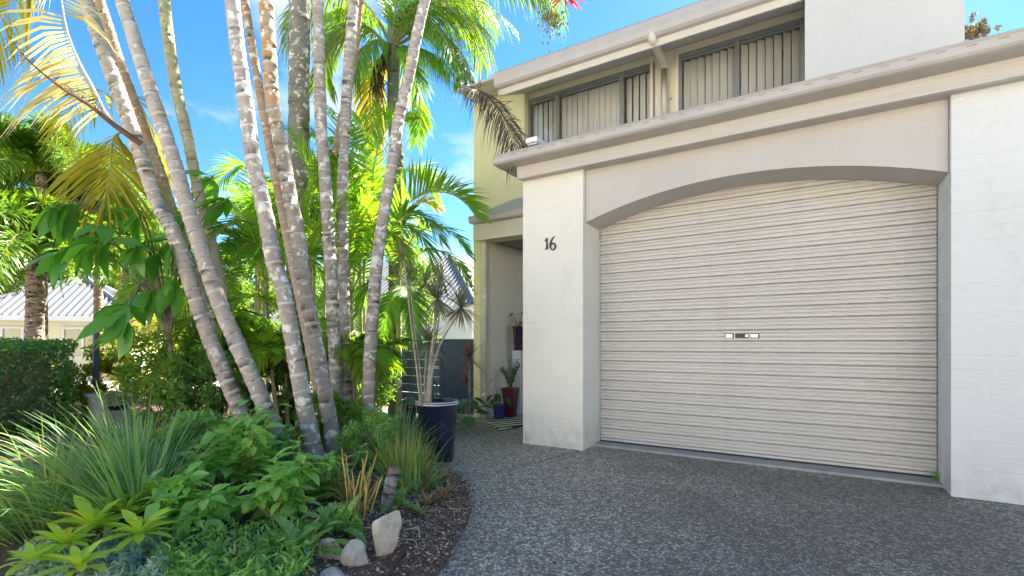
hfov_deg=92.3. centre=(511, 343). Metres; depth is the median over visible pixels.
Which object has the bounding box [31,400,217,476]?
strap grass clump
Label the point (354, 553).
rock
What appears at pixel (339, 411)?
young cane palm
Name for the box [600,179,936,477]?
roller door
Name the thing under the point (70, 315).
neighbour house
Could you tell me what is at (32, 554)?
bromeliad
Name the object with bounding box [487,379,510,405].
arrowhead plant
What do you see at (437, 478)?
bronze rosette plant
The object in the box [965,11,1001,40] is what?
roof edge tree
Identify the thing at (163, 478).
bromeliad
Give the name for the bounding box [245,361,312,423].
leafy shrub
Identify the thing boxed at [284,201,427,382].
golden cane palm
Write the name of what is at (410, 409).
plant pot
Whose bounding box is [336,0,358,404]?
palm tree
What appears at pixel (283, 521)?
fern
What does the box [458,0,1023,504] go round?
townhouse
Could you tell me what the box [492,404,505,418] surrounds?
blue plant pot
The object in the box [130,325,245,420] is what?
golden cane palm
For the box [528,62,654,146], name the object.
window
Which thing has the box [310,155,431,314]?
golden cane palm
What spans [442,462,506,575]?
spilt mulch
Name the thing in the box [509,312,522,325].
bushy house plant
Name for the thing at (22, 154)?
foxtail palm
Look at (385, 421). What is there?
leafy shrub
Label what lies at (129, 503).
bromeliad
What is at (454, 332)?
neighbour house
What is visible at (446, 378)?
fence
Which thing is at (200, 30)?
sky
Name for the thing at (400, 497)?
fern
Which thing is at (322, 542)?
rock
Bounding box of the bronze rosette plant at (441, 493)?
[429,484,454,499]
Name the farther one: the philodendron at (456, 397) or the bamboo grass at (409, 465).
the philodendron at (456, 397)
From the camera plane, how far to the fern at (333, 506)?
2.82 m
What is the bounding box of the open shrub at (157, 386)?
[99,324,225,427]
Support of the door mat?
on the porch floor
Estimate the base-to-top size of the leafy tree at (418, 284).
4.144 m
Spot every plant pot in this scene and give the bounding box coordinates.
[401,404,416,423]
[415,398,458,462]
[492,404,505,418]
[501,387,519,416]
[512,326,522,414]
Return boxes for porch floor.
[456,414,522,426]
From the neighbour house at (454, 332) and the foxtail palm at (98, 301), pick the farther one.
the neighbour house at (454, 332)
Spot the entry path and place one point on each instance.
(483, 449)
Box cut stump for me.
[381,466,400,510]
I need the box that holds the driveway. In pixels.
[438,446,1023,575]
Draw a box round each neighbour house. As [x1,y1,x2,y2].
[0,276,165,380]
[247,255,473,376]
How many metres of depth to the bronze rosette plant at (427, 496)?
3.42 m
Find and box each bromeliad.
[0,542,67,575]
[24,522,97,562]
[36,538,120,575]
[51,494,131,548]
[68,478,126,516]
[82,489,161,534]
[100,506,179,553]
[121,473,182,512]
[136,476,201,513]
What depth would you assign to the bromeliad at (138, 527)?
2.55 m
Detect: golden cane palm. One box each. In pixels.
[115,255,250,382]
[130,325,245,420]
[161,216,350,317]
[174,147,380,412]
[205,317,354,425]
[208,180,283,398]
[228,178,405,405]
[244,100,494,410]
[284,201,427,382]
[305,327,421,403]
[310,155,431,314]
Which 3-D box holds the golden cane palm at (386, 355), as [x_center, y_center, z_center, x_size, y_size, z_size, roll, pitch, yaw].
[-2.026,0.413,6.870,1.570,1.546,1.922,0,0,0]
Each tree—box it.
[0,0,249,417]
[0,0,296,455]
[0,271,83,294]
[20,170,231,425]
[30,0,233,374]
[91,259,251,348]
[93,202,263,414]
[158,0,255,415]
[224,0,324,459]
[240,0,322,429]
[244,272,318,301]
[259,0,341,453]
[275,0,587,415]
[284,0,310,416]
[312,0,343,429]
[331,0,362,230]
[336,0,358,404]
[361,0,430,440]
[381,232,443,384]
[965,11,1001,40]
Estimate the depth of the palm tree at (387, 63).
8.42 m
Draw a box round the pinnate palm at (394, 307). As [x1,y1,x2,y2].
[349,193,476,410]
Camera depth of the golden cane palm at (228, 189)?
9.60 m
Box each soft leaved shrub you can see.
[137,461,245,533]
[170,400,291,492]
[230,434,331,528]
[317,443,370,493]
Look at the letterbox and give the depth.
6.46 m
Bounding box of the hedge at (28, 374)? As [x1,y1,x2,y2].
[0,336,80,436]
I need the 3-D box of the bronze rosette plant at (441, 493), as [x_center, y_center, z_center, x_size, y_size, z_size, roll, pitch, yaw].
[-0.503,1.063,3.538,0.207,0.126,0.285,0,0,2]
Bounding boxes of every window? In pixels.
[0,326,24,339]
[61,327,90,358]
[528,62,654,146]
[679,17,804,110]
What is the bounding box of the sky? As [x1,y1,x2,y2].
[0,0,1023,300]
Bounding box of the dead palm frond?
[457,79,528,190]
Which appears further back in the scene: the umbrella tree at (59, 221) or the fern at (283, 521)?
the umbrella tree at (59, 221)
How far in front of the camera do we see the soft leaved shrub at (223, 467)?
3.61 m
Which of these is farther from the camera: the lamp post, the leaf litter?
the lamp post
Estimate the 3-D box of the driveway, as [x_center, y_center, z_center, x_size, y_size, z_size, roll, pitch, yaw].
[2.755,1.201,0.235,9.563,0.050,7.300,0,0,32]
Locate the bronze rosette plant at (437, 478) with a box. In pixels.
[424,470,450,483]
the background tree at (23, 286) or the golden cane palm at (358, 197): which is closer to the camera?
the golden cane palm at (358, 197)
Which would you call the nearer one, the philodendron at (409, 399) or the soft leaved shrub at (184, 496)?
the soft leaved shrub at (184, 496)
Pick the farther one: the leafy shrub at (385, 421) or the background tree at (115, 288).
the background tree at (115, 288)
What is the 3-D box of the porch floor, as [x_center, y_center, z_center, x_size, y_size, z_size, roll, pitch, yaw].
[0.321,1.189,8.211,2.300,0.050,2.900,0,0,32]
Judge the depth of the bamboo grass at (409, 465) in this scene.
3.84 m
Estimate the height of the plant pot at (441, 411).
0.602 m
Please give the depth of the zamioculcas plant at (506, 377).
7.82 m
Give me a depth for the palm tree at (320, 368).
4.94 m
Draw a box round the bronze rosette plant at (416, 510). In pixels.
[406,498,432,515]
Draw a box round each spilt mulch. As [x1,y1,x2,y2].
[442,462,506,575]
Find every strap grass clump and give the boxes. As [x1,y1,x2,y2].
[0,382,236,533]
[0,413,182,546]
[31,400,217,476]
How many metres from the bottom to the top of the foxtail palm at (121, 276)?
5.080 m
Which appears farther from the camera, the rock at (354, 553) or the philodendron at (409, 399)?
the philodendron at (409, 399)
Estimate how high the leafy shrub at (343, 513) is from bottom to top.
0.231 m
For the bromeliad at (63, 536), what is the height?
0.151 m
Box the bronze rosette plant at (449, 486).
[440,478,461,492]
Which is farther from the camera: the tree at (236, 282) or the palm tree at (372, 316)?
the tree at (236, 282)
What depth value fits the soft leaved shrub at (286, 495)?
3.03 m
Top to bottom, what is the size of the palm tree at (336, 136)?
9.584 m
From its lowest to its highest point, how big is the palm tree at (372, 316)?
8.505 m
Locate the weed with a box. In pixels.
[927,465,939,480]
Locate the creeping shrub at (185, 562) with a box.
[145,509,328,575]
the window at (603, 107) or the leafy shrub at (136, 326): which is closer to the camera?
the window at (603, 107)
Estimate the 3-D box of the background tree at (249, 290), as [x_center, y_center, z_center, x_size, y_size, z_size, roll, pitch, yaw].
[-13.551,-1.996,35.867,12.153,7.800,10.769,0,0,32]
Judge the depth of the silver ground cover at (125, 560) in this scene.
2.35 m
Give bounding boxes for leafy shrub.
[87,301,195,390]
[141,408,228,472]
[155,333,256,435]
[175,259,322,394]
[201,410,303,478]
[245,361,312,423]
[280,450,348,496]
[294,386,372,447]
[312,264,387,338]
[328,502,366,537]
[331,407,399,471]
[351,361,400,410]
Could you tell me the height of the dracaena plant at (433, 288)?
1.712 m
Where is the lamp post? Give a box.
[92,330,102,391]
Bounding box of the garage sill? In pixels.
[594,441,943,487]
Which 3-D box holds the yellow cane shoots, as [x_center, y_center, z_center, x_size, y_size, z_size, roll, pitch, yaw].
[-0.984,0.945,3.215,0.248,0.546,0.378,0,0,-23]
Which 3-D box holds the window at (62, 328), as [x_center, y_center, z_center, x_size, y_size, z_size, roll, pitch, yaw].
[-14.180,-0.014,16.254,1.120,1.060,0.060,0,0,-18]
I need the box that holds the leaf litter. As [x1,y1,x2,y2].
[301,444,467,544]
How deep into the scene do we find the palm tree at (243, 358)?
4.85 m
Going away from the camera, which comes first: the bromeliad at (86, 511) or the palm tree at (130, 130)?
the bromeliad at (86, 511)
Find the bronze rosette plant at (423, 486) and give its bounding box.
[411,478,439,492]
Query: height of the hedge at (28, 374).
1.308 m
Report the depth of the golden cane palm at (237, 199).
8.67 m
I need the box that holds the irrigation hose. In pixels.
[386,536,415,575]
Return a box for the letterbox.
[84,391,134,428]
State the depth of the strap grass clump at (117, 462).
2.88 m
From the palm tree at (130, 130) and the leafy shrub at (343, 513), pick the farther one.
the palm tree at (130, 130)
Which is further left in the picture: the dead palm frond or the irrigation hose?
the irrigation hose
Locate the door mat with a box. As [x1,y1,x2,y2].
[486,416,522,429]
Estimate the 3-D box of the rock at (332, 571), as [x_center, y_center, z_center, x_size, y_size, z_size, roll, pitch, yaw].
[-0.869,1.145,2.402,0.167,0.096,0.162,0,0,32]
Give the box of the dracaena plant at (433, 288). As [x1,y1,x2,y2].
[385,237,486,406]
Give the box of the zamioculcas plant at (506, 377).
[499,358,519,387]
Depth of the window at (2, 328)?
15.63 m
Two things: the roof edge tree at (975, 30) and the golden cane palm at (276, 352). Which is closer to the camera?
the golden cane palm at (276, 352)
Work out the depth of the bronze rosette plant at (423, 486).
3.70 m
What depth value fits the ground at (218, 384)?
13.84 m
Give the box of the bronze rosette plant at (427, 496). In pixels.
[415,488,442,507]
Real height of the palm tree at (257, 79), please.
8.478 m
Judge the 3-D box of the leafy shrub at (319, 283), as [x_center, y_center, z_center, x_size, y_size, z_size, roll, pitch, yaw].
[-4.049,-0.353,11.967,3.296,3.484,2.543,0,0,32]
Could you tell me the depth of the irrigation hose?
2.53 m
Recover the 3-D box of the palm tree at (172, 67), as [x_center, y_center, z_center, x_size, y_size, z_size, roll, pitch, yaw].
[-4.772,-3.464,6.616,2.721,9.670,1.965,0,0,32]
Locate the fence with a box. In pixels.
[351,339,473,414]
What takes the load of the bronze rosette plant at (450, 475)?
on the bark mulch at (427, 536)
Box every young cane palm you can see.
[313,472,369,502]
[322,365,401,442]
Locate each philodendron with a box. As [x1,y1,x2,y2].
[391,380,438,410]
[434,390,467,413]
[457,397,493,429]
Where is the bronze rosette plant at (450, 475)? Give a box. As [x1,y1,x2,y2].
[435,467,456,481]
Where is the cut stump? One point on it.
(392, 479)
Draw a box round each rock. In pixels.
[316,538,342,559]
[320,566,345,575]
[340,538,368,566]
[371,510,401,555]
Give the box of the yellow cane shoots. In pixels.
[340,447,382,519]
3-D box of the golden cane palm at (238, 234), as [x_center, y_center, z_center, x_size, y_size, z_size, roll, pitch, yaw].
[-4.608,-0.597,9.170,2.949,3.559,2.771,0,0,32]
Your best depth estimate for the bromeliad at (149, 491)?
3.05 m
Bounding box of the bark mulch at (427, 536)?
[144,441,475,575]
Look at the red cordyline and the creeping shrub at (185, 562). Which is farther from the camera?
the red cordyline
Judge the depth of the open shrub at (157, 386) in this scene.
6.05 m
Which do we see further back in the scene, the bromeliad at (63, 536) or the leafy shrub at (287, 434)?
the leafy shrub at (287, 434)
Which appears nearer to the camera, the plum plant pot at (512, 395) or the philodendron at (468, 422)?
the philodendron at (468, 422)
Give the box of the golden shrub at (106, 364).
[54,344,142,417]
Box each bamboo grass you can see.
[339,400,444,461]
[361,427,457,494]
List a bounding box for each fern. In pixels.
[253,516,348,566]
[270,494,368,546]
[376,486,424,514]
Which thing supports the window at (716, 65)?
in the townhouse
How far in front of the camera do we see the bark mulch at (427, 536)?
3.04 m
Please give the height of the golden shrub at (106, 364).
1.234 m
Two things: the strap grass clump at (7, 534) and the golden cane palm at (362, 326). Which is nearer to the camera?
the strap grass clump at (7, 534)
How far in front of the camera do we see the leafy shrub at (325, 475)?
3.55 m
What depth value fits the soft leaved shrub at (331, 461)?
3.54 m
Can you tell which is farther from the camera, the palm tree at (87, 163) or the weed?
the palm tree at (87, 163)
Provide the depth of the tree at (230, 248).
6.78 m
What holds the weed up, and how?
on the garage sill
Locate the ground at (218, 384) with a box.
[51,377,459,425]
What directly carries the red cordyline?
on the entry path
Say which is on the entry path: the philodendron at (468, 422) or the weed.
the philodendron at (468, 422)
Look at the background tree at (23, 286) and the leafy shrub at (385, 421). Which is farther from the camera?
the background tree at (23, 286)
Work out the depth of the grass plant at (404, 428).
4.75 m
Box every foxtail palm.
[0,108,164,340]
[0,185,129,339]
[6,161,191,383]
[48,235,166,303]
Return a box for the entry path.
[445,422,579,480]
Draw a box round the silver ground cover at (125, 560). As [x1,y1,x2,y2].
[9,527,172,575]
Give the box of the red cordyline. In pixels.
[452,338,486,416]

